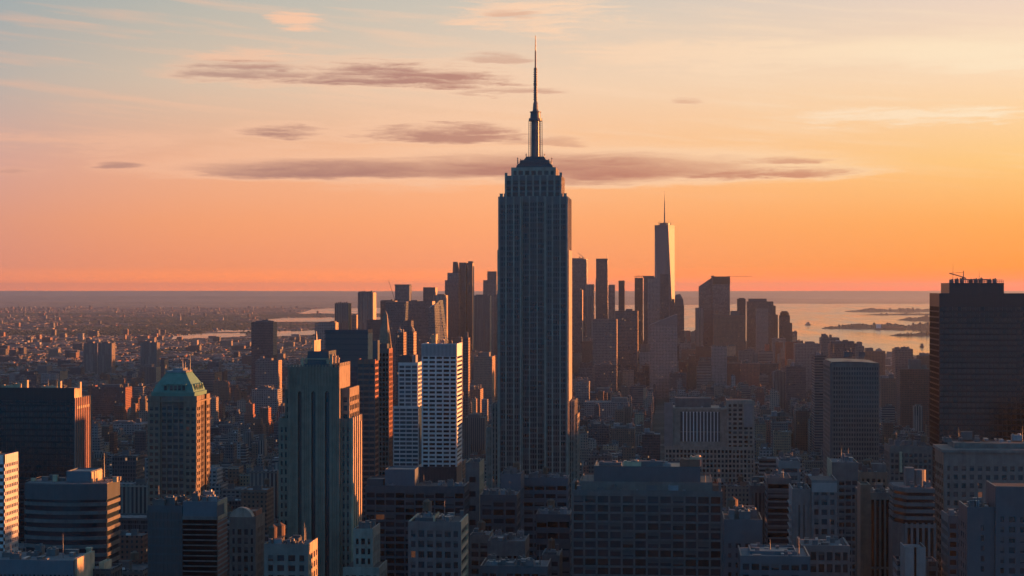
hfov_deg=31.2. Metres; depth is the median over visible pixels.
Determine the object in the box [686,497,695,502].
window
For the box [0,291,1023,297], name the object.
hills
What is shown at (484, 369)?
grey stone block
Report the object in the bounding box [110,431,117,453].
brick building
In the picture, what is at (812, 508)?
two part office block
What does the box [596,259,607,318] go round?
antenna tower
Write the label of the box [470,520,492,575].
office block
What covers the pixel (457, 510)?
window
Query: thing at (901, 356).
shore block
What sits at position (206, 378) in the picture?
banded lit block
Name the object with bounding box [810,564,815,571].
window
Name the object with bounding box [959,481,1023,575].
rim lit block
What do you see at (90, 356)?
white apartment slab
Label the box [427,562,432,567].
window
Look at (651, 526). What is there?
window
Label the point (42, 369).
bluish warehouse
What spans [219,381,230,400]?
brick building
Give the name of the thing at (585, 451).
stone building
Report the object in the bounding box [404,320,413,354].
cube topped block
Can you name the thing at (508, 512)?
window
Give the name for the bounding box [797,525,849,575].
open frame block
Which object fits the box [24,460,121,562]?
banded office block
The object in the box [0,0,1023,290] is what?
sky
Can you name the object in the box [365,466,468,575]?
wide gridded block
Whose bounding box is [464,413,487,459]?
ribbed tower
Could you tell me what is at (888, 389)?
mauve block
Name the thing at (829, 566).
window
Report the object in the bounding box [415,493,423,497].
window
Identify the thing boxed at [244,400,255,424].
brick building
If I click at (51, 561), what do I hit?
louvred office block
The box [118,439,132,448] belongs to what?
brick building
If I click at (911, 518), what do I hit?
chamfered banded block
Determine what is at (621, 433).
square brick block
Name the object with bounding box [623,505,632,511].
window
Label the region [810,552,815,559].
window
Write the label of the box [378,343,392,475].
brick edged tower
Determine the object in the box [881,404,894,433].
concrete building
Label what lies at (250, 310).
suburb blocks
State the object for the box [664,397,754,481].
colonnaded block
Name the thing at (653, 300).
front slab
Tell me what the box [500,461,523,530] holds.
office block
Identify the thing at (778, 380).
pale striped tower
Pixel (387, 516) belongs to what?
window
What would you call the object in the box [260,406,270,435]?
brick building
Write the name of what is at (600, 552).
window
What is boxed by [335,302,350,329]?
slab tower
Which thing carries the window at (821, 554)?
in the open frame block at (829, 556)
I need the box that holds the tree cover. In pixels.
[0,312,379,380]
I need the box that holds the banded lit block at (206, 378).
[193,367,221,394]
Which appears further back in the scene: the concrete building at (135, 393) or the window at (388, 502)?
the concrete building at (135, 393)
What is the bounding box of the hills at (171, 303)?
[0,302,732,304]
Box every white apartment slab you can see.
[83,341,97,373]
[98,342,114,374]
[140,341,159,366]
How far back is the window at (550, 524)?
962.08 m
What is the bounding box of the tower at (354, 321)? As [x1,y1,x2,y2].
[351,314,357,329]
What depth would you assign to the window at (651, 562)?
808.28 m
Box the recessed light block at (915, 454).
[884,433,932,487]
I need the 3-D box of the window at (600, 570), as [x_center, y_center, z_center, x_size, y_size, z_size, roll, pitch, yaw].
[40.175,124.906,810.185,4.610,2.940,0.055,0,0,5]
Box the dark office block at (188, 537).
[148,489,227,575]
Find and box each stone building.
[119,479,147,512]
[138,395,147,421]
[211,395,218,420]
[237,397,246,411]
[239,468,252,485]
[243,429,253,446]
[249,460,278,517]
[258,434,266,455]
[266,434,273,448]
[276,403,284,420]
[462,478,485,488]
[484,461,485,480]
[495,379,496,400]
[572,374,576,388]
[580,428,590,469]
[603,442,617,452]
[622,367,633,386]
[634,409,643,424]
[635,421,643,443]
[647,392,652,411]
[722,475,747,513]
[750,353,759,362]
[755,418,765,443]
[755,433,764,460]
[770,389,778,410]
[773,428,790,455]
[795,450,807,467]
[804,455,822,471]
[804,468,822,483]
[913,404,922,432]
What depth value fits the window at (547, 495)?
1122.32 m
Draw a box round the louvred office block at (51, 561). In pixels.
[0,543,94,575]
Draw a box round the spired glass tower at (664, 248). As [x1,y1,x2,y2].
[655,193,674,316]
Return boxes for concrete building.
[16,369,40,385]
[92,421,103,452]
[105,452,114,473]
[112,446,144,480]
[119,551,147,575]
[132,389,140,396]
[135,424,147,452]
[145,451,147,480]
[210,425,218,434]
[210,467,227,496]
[219,419,234,434]
[221,484,249,497]
[222,458,232,478]
[224,427,243,458]
[224,440,236,464]
[227,496,240,509]
[272,456,278,466]
[462,366,463,387]
[482,399,487,415]
[589,446,611,472]
[633,382,643,406]
[636,369,645,385]
[643,363,649,387]
[669,370,685,390]
[677,387,685,396]
[696,358,710,390]
[706,385,713,400]
[711,345,726,385]
[739,381,749,398]
[758,449,802,481]
[759,373,768,384]
[759,444,771,455]
[760,362,778,384]
[771,417,787,451]
[879,454,883,461]
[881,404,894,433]
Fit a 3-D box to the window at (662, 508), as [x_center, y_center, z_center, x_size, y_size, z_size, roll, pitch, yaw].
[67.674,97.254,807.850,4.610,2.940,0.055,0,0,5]
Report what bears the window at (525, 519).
in the office block at (541, 487)
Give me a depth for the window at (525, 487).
1123.69 m
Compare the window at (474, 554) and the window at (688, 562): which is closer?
the window at (688, 562)
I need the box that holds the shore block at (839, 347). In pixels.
[828,340,854,358]
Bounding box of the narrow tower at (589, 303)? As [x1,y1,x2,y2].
[585,284,594,337]
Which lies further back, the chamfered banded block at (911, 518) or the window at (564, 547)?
the window at (564, 547)
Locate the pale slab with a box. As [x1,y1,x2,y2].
[593,319,616,390]
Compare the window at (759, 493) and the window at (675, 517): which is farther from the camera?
the window at (759, 493)
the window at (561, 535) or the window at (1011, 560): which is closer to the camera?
the window at (1011, 560)
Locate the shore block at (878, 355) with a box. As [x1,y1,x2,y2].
[864,347,884,376]
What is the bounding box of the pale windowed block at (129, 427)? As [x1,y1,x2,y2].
[111,418,147,434]
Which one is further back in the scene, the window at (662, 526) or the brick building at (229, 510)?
the brick building at (229, 510)
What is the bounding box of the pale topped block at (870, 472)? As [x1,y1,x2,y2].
[858,457,886,488]
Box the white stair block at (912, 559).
[900,542,925,575]
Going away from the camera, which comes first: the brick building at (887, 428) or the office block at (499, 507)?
the office block at (499, 507)
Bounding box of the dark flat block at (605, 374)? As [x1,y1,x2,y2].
[595,361,616,391]
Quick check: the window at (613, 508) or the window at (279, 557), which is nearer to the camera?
the window at (279, 557)
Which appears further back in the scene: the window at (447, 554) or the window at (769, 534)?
the window at (769, 534)
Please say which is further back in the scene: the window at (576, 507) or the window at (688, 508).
the window at (576, 507)
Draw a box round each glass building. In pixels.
[119,510,147,531]
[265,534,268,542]
[274,421,278,447]
[579,360,592,384]
[913,433,924,443]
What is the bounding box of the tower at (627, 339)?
[615,309,637,382]
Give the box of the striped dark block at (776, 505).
[764,469,790,544]
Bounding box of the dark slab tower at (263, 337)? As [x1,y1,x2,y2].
[251,319,276,393]
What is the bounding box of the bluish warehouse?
[9,365,51,380]
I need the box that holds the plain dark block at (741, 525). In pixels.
[722,497,761,575]
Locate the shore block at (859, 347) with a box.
[854,341,863,359]
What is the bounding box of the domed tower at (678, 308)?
[670,294,683,342]
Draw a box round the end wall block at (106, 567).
[85,547,121,575]
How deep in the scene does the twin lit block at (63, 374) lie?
5043.74 m
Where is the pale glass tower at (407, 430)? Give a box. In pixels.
[393,355,421,465]
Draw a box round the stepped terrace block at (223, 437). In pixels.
[213,433,258,443]
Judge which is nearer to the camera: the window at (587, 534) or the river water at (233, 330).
the window at (587, 534)
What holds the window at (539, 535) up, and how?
in the office block at (555, 523)
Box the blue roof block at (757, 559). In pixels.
[738,543,809,575]
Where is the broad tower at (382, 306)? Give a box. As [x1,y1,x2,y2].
[380,300,393,319]
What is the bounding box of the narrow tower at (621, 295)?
[619,281,624,310]
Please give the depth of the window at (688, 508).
806.80 m
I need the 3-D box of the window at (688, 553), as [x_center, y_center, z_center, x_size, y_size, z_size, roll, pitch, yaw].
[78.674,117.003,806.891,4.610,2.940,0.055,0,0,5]
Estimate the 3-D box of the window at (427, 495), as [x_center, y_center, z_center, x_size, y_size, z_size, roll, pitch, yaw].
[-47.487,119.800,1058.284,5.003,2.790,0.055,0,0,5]
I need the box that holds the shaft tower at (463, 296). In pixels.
[459,263,466,357]
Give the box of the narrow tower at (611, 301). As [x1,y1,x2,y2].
[608,285,614,318]
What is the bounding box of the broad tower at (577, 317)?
[572,289,582,351]
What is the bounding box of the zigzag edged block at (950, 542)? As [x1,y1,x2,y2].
[941,508,958,575]
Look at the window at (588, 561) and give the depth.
810.55 m
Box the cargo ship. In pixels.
[874,323,906,329]
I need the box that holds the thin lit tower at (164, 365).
[161,359,168,377]
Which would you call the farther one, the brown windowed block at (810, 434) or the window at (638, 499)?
the brown windowed block at (810, 434)
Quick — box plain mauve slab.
[793,406,808,453]
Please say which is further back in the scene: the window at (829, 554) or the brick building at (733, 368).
the brick building at (733, 368)
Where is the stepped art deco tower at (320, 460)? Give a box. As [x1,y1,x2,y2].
[279,331,361,575]
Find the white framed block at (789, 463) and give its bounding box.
[776,452,799,484]
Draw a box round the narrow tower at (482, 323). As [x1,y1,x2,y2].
[474,294,490,351]
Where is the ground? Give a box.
[0,298,929,460]
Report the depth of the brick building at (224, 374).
4493.73 m
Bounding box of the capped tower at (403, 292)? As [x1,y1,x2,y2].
[395,284,411,300]
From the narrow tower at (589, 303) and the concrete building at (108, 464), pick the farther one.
the narrow tower at (589, 303)
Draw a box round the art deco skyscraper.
[486,36,579,506]
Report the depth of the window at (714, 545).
806.01 m
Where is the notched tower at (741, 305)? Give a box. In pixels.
[737,298,745,348]
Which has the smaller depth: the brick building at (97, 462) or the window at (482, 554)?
the window at (482, 554)
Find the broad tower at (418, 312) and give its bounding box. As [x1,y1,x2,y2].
[408,300,434,361]
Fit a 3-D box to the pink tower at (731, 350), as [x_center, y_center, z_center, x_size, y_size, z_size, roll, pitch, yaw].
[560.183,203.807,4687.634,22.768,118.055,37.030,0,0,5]
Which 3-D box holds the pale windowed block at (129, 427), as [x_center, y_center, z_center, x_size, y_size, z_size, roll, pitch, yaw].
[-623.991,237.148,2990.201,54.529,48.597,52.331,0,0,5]
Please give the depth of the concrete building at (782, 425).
2594.61 m
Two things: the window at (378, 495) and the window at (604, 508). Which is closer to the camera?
the window at (604, 508)
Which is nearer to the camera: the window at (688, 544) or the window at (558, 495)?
the window at (688, 544)
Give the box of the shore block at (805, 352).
[794,341,818,388]
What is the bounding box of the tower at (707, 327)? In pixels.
[703,310,712,345]
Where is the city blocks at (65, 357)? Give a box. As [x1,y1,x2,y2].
[0,330,929,540]
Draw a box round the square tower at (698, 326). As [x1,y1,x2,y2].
[695,308,703,348]
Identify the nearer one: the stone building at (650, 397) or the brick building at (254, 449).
the brick building at (254, 449)
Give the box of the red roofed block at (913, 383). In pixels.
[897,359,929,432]
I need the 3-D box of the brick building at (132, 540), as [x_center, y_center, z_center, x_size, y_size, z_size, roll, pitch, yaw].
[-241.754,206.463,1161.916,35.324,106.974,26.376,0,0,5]
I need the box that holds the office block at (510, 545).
[488,525,528,558]
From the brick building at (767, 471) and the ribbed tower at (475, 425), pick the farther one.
the ribbed tower at (475, 425)
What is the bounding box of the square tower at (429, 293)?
[423,287,436,300]
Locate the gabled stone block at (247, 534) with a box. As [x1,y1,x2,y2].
[229,507,264,575]
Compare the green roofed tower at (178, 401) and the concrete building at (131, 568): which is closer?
the concrete building at (131, 568)
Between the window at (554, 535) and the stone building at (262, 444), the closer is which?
the window at (554, 535)
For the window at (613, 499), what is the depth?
809.76 m
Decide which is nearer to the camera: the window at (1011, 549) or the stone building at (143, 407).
the window at (1011, 549)
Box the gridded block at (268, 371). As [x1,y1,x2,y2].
[255,356,281,388]
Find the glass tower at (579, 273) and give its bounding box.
[572,258,586,336]
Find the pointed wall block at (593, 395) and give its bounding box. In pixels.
[590,387,611,399]
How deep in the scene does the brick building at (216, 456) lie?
2444.74 m
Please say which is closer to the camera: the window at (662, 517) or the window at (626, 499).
the window at (662, 517)
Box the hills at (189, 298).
[0,296,924,300]
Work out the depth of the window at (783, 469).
991.17 m
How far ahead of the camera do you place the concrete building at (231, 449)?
2336.33 m
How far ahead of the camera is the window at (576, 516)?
811.14 m
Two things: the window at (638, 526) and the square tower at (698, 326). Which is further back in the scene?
the square tower at (698, 326)
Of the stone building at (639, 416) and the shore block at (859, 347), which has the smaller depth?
the stone building at (639, 416)
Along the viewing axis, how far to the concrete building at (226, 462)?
2273.97 m
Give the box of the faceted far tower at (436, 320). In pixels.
[428,300,446,342]
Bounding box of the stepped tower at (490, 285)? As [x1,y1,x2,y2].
[483,271,496,354]
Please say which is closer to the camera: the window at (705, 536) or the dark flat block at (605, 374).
the window at (705, 536)
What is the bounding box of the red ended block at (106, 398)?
[92,383,131,415]
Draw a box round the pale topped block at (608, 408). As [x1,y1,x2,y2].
[584,397,628,419]
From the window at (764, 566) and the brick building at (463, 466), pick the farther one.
the brick building at (463, 466)
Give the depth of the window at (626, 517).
809.17 m
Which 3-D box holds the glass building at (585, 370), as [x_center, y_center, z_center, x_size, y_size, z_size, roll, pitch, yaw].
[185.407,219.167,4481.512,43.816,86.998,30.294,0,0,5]
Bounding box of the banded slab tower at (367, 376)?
[357,340,379,520]
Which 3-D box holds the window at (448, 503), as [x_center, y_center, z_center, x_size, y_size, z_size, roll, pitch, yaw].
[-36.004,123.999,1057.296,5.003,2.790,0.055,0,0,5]
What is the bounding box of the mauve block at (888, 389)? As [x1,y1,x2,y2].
[879,373,896,411]
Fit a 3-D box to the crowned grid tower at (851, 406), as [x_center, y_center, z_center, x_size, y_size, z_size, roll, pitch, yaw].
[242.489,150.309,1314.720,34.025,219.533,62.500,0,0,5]
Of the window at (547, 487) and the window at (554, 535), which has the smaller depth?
the window at (554, 535)
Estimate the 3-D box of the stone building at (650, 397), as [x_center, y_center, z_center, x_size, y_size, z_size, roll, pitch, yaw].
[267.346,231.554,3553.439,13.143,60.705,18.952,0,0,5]
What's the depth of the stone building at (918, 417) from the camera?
2892.76 m
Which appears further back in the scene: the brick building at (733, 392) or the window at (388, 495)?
the brick building at (733, 392)
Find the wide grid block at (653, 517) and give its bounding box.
[572,455,721,575]
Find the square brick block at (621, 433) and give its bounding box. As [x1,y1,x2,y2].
[611,422,634,446]
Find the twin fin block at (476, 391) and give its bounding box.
[470,384,482,412]
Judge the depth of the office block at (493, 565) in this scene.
723.50 m
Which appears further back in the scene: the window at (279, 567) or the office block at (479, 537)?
the office block at (479, 537)
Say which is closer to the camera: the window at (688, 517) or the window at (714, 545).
the window at (714, 545)
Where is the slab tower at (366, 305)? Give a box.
[358,291,375,329]
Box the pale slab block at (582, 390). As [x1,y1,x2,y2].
[575,377,589,406]
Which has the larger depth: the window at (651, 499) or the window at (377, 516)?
the window at (377, 516)
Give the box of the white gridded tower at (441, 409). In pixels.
[418,334,461,482]
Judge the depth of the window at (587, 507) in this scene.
810.75 m
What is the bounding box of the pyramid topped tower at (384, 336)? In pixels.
[379,310,391,347]
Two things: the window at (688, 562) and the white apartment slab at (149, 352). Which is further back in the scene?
the white apartment slab at (149, 352)
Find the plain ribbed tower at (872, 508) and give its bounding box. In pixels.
[855,481,889,575]
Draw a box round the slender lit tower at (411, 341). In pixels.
[407,326,415,354]
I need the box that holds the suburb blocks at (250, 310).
[0,305,379,345]
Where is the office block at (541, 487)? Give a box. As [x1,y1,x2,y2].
[524,466,569,559]
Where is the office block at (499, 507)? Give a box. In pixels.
[480,481,519,534]
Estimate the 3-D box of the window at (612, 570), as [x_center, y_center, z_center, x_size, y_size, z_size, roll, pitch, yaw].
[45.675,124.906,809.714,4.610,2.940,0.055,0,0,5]
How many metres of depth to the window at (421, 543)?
706.11 m
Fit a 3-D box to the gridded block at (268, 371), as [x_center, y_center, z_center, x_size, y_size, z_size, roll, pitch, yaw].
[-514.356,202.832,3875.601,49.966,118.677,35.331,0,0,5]
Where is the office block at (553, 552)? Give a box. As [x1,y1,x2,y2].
[542,537,561,575]
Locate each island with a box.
[822,322,929,328]
[845,307,929,311]
[869,313,929,314]
[889,330,929,335]
[899,314,929,319]
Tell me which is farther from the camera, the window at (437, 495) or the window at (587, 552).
the window at (437, 495)
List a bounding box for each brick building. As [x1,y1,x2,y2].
[18,541,25,551]
[92,458,108,476]
[100,419,112,441]
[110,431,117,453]
[113,403,126,419]
[114,375,126,383]
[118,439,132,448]
[119,529,147,561]
[129,403,138,421]
[211,448,222,463]
[213,378,222,396]
[219,368,226,380]
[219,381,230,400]
[219,400,224,420]
[224,478,236,485]
[227,458,243,485]
[227,503,232,518]
[227,526,229,553]
[227,554,229,575]
[240,478,273,533]
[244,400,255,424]
[250,414,264,433]
[251,442,257,463]
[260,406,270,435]
[462,411,463,438]
[462,458,465,477]
[470,448,485,459]
[615,406,623,424]
[620,443,635,459]
[621,383,628,396]
[621,403,630,424]
[679,359,686,390]
[687,352,695,390]
[727,361,739,385]
[730,386,737,398]
[740,360,759,385]
[755,384,763,405]
[755,467,770,481]
[764,417,771,442]
[882,418,892,444]
[925,416,929,437]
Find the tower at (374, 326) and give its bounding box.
[367,320,381,339]
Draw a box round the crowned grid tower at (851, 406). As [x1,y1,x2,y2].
[823,349,878,475]
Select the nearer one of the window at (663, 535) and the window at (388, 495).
the window at (663, 535)
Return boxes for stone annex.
[343,519,386,575]
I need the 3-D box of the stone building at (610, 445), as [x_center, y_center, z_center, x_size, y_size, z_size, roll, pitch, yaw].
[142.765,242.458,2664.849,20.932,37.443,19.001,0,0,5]
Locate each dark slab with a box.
[660,274,668,319]
[785,362,805,411]
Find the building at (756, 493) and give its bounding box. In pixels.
[748,476,764,544]
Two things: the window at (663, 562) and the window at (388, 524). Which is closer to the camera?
the window at (663, 562)
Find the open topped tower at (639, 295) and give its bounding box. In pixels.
[635,276,642,348]
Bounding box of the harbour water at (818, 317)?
[595,304,929,354]
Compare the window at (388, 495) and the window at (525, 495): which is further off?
the window at (525, 495)
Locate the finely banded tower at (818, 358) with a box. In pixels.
[812,351,826,454]
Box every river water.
[172,333,246,338]
[217,330,250,331]
[267,317,379,321]
[277,330,314,335]
[299,308,379,313]
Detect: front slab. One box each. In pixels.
[647,279,659,343]
[756,308,767,353]
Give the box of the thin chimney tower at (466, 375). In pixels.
[464,332,469,416]
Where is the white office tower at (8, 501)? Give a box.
[0,452,17,551]
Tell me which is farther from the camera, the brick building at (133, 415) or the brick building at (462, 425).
the brick building at (133, 415)
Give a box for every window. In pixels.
[268,555,272,560]
[268,565,272,570]
[277,555,283,560]
[277,565,283,570]
[288,555,294,560]
[288,565,294,570]
[367,493,374,497]
[367,500,374,504]
[367,507,374,511]
[367,514,374,518]
[376,493,383,497]
[376,500,383,504]
[376,507,383,511]
[376,515,383,518]
[386,493,393,497]
[386,500,393,504]
[386,507,393,511]
[386,515,393,519]
[386,522,393,526]
[386,529,393,533]
[386,536,393,540]
[386,544,393,548]
[386,551,393,555]
[386,558,393,562]
[396,493,403,497]
[396,500,403,504]
[396,507,403,511]
[396,515,403,519]
[396,522,403,526]
[396,529,403,533]
[396,537,403,540]
[396,544,403,548]
[396,551,403,555]
[396,558,403,562]
[406,493,413,497]
[406,500,413,504]
[406,508,413,511]
[406,515,413,519]
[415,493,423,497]
[415,500,423,504]
[415,508,423,512]
[419,530,423,536]
[419,541,423,546]
[419,551,423,556]
[419,562,423,567]
[425,493,433,497]
[427,530,432,536]
[427,541,432,546]
[427,551,432,557]
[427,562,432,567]
[435,493,443,497]
[435,501,443,504]
[435,508,443,512]
[436,531,441,536]
[436,541,441,546]
[436,551,441,557]
[436,562,441,567]
[445,493,453,497]
[445,501,453,505]
[445,508,453,512]
[445,531,450,536]
[445,541,450,546]
[445,552,450,557]
[445,562,450,567]
[455,493,462,497]
[455,501,462,505]
[455,508,462,512]
[472,543,477,547]
[472,552,477,556]
[472,560,477,564]
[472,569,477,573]
[480,543,486,547]
[480,552,486,556]
[482,501,490,506]
[482,509,490,514]
[482,518,490,522]
[493,501,503,506]
[493,509,503,514]
[493,518,503,523]
[493,526,503,531]
[506,501,514,506]
[506,510,514,514]
[506,518,514,523]
[506,526,514,531]
[524,486,532,489]
[524,494,532,497]
[524,502,532,505]
[524,510,532,513]
[524,518,532,522]
[524,526,532,530]
[534,486,543,489]
[534,494,543,497]
[534,502,543,505]
[537,522,546,526]
[537,533,546,538]
[537,544,546,549]
[546,486,555,489]
[546,494,555,497]
[548,522,557,526]
[548,533,557,538]
[552,570,557,574]
[557,486,565,489]
[557,494,565,497]
[557,502,565,506]
[559,522,568,527]
[559,533,568,538]
[559,545,568,549]
[562,556,568,561]
[562,568,568,572]
[574,496,582,501]
[574,505,582,510]
[574,514,582,519]
[574,523,582,528]
[574,531,582,537]
[574,540,582,546]
[574,549,582,555]
[574,558,582,564]
[574,567,582,573]
[585,496,595,501]
[585,505,595,510]
[585,514,595,519]
[585,523,595,528]
[585,532,595,537]
[585,541,595,546]
[585,550,595,555]
[585,558,595,564]
[585,567,595,573]
[598,496,607,502]
[598,505,607,511]
[598,514,607,520]
[598,523,607,528]
[598,532,607,537]
[598,541,607,546]
[598,550,607,555]
[598,559,607,564]
[598,568,607,573]
[610,496,620,502]
[610,505,620,511]
[610,514,620,520]
[610,523,620,529]
[610,532,620,538]
[610,541,620,546]
[610,550,620,555]
[610,559,620,564]
[610,568,620,573]
[623,496,632,502]
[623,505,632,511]
[623,514,632,520]
[623,523,632,529]
[623,532,632,538]
[623,541,632,547]
[623,550,632,556]
[623,559,632,565]
[635,496,645,502]
[635,505,645,511]
[635,514,645,520]
[635,523,645,529]
[635,532,645,538]
[635,541,645,547]
[635,550,645,556]
[635,559,645,565]
[648,496,657,502]
[648,505,657,511]
[648,514,657,520]
[648,523,657,529]
[648,532,657,538]
[648,541,657,547]
[648,550,657,556]
[648,559,657,565]
[660,497,670,502]
[660,506,670,511]
[660,515,670,520]
[660,523,670,529]
[660,532,670,538]
[660,541,670,547]
[660,550,670,556]
[660,559,670,565]
[673,497,682,502]
[673,506,682,511]
[673,515,682,520]
[673,524,682,529]
[673,533,682,538]
[673,542,682,547]
[673,551,682,556]
[673,560,682,565]
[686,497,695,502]
[686,506,695,511]
[686,515,695,520]
[686,524,695,529]
[686,533,695,538]
[686,542,695,547]
[686,551,695,556]
[686,560,695,565]
[698,497,708,503]
[698,506,708,512]
[698,515,708,521]
[698,524,708,530]
[698,533,708,539]
[698,542,708,548]
[698,551,708,557]
[698,560,708,566]
[711,497,719,503]
[711,506,719,512]
[711,515,719,521]
[711,524,719,530]
[711,533,719,539]
[711,542,719,548]
[711,551,719,557]
[711,560,719,566]
[743,564,748,569]
[752,564,758,569]
[755,493,756,508]
[759,493,760,511]
[762,564,768,569]
[768,484,788,487]
[768,490,788,494]
[768,496,788,500]
[768,502,788,506]
[768,509,788,512]
[768,515,788,518]
[768,521,788,524]
[768,527,788,530]
[768,533,788,536]
[768,539,788,542]
[771,564,778,569]
[781,564,788,569]
[782,468,796,471]
[791,564,798,569]
[801,564,807,570]
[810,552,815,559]
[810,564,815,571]
[819,552,823,559]
[819,564,823,571]
[822,509,826,514]
[822,519,826,524]
[827,552,831,559]
[827,564,831,571]
[835,552,839,559]
[835,564,839,571]
[843,552,846,559]
[843,564,846,571]
[950,524,955,528]
[950,533,955,537]
[950,542,955,546]
[950,551,955,555]
[950,560,955,564]
[950,569,955,573]
[1009,517,1014,521]
[1009,527,1014,531]
[1009,537,1014,542]
[1009,547,1014,552]
[1009,558,1014,562]
[1009,568,1014,573]
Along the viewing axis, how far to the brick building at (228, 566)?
1247.61 m
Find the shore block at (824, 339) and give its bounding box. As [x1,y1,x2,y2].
[819,334,838,358]
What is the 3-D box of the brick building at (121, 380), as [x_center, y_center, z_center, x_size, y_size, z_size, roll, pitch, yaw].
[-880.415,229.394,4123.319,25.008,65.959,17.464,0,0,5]
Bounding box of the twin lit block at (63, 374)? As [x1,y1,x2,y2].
[48,370,69,380]
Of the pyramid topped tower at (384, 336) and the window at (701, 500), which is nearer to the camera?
the window at (701, 500)
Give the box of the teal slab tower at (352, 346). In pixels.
[325,329,372,386]
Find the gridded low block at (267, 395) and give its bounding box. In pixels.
[252,384,281,415]
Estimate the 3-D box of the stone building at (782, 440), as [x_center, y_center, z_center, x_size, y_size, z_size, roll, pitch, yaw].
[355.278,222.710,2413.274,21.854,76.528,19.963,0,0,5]
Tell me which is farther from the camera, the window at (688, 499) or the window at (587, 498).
the window at (587, 498)
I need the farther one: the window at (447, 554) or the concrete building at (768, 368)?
the concrete building at (768, 368)
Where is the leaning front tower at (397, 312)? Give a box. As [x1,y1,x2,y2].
[386,301,407,394]
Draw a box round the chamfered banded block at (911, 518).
[888,466,935,575]
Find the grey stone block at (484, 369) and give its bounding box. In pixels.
[474,352,494,401]
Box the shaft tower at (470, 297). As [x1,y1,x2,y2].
[467,261,473,352]
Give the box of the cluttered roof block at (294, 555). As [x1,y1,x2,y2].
[264,522,317,575]
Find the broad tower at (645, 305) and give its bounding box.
[643,276,654,343]
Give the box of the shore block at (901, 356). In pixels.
[892,346,912,377]
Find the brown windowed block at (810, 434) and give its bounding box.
[808,415,811,454]
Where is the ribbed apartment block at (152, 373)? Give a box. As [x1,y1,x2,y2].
[140,364,160,383]
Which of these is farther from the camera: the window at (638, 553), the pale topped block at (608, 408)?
the pale topped block at (608, 408)
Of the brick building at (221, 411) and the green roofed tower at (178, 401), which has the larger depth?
the brick building at (221, 411)
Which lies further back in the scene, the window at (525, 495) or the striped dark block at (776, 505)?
the window at (525, 495)
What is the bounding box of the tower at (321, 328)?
[315,321,337,349]
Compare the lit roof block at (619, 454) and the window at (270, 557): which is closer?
the window at (270, 557)
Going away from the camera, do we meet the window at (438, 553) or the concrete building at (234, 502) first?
the window at (438, 553)
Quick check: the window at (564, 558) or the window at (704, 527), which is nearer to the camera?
the window at (704, 527)
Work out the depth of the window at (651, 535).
808.28 m
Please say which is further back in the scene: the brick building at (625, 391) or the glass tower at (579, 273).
the glass tower at (579, 273)
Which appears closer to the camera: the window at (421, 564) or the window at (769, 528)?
the window at (421, 564)
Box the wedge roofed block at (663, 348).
[650,314,676,397]
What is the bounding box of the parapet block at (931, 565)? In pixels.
[893,556,937,575]
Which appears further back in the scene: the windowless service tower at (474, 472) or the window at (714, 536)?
the windowless service tower at (474, 472)
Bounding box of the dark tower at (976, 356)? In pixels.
[930,271,1023,522]
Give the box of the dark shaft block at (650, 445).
[642,428,659,459]
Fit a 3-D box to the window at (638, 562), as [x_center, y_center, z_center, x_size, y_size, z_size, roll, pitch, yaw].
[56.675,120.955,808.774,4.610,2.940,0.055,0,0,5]
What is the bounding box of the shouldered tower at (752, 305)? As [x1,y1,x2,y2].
[746,299,777,350]
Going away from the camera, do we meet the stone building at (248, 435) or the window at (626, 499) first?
the window at (626, 499)
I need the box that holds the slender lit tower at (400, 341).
[396,329,405,405]
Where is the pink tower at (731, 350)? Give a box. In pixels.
[727,345,735,355]
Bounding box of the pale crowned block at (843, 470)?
[827,452,857,575]
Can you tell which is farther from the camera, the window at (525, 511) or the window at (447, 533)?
the window at (525, 511)
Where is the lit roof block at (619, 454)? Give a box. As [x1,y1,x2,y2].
[599,452,637,459]
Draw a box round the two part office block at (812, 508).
[787,472,836,547]
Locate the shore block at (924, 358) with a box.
[917,352,929,367]
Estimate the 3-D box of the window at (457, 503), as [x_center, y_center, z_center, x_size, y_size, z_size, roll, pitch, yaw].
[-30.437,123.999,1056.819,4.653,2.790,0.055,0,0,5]
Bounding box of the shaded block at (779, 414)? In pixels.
[766,411,785,420]
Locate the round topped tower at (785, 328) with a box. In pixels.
[779,311,791,341]
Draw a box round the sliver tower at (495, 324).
[494,294,496,354]
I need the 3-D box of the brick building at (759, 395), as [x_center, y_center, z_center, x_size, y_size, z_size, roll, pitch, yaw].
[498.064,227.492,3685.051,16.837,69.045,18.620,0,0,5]
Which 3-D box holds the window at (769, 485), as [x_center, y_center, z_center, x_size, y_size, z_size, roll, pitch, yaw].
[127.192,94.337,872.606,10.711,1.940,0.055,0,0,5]
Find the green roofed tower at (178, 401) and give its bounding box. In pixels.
[147,362,210,504]
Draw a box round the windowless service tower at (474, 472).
[460,455,483,575]
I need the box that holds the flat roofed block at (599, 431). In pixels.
[587,420,609,444]
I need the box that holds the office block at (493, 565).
[480,544,550,575]
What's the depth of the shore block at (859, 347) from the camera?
4049.53 m
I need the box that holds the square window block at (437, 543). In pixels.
[408,499,467,575]
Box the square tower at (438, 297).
[433,294,447,336]
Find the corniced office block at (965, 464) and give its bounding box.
[933,427,1023,575]
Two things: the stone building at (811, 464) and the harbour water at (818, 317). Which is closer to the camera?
the stone building at (811, 464)
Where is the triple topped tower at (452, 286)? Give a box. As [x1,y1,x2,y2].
[445,262,459,340]
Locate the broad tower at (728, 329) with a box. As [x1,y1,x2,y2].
[713,311,744,361]
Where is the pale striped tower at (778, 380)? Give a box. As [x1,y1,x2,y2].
[772,367,784,408]
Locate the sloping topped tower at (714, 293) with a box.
[699,276,729,314]
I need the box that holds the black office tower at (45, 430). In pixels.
[0,380,91,540]
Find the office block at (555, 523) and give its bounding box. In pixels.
[536,498,571,575]

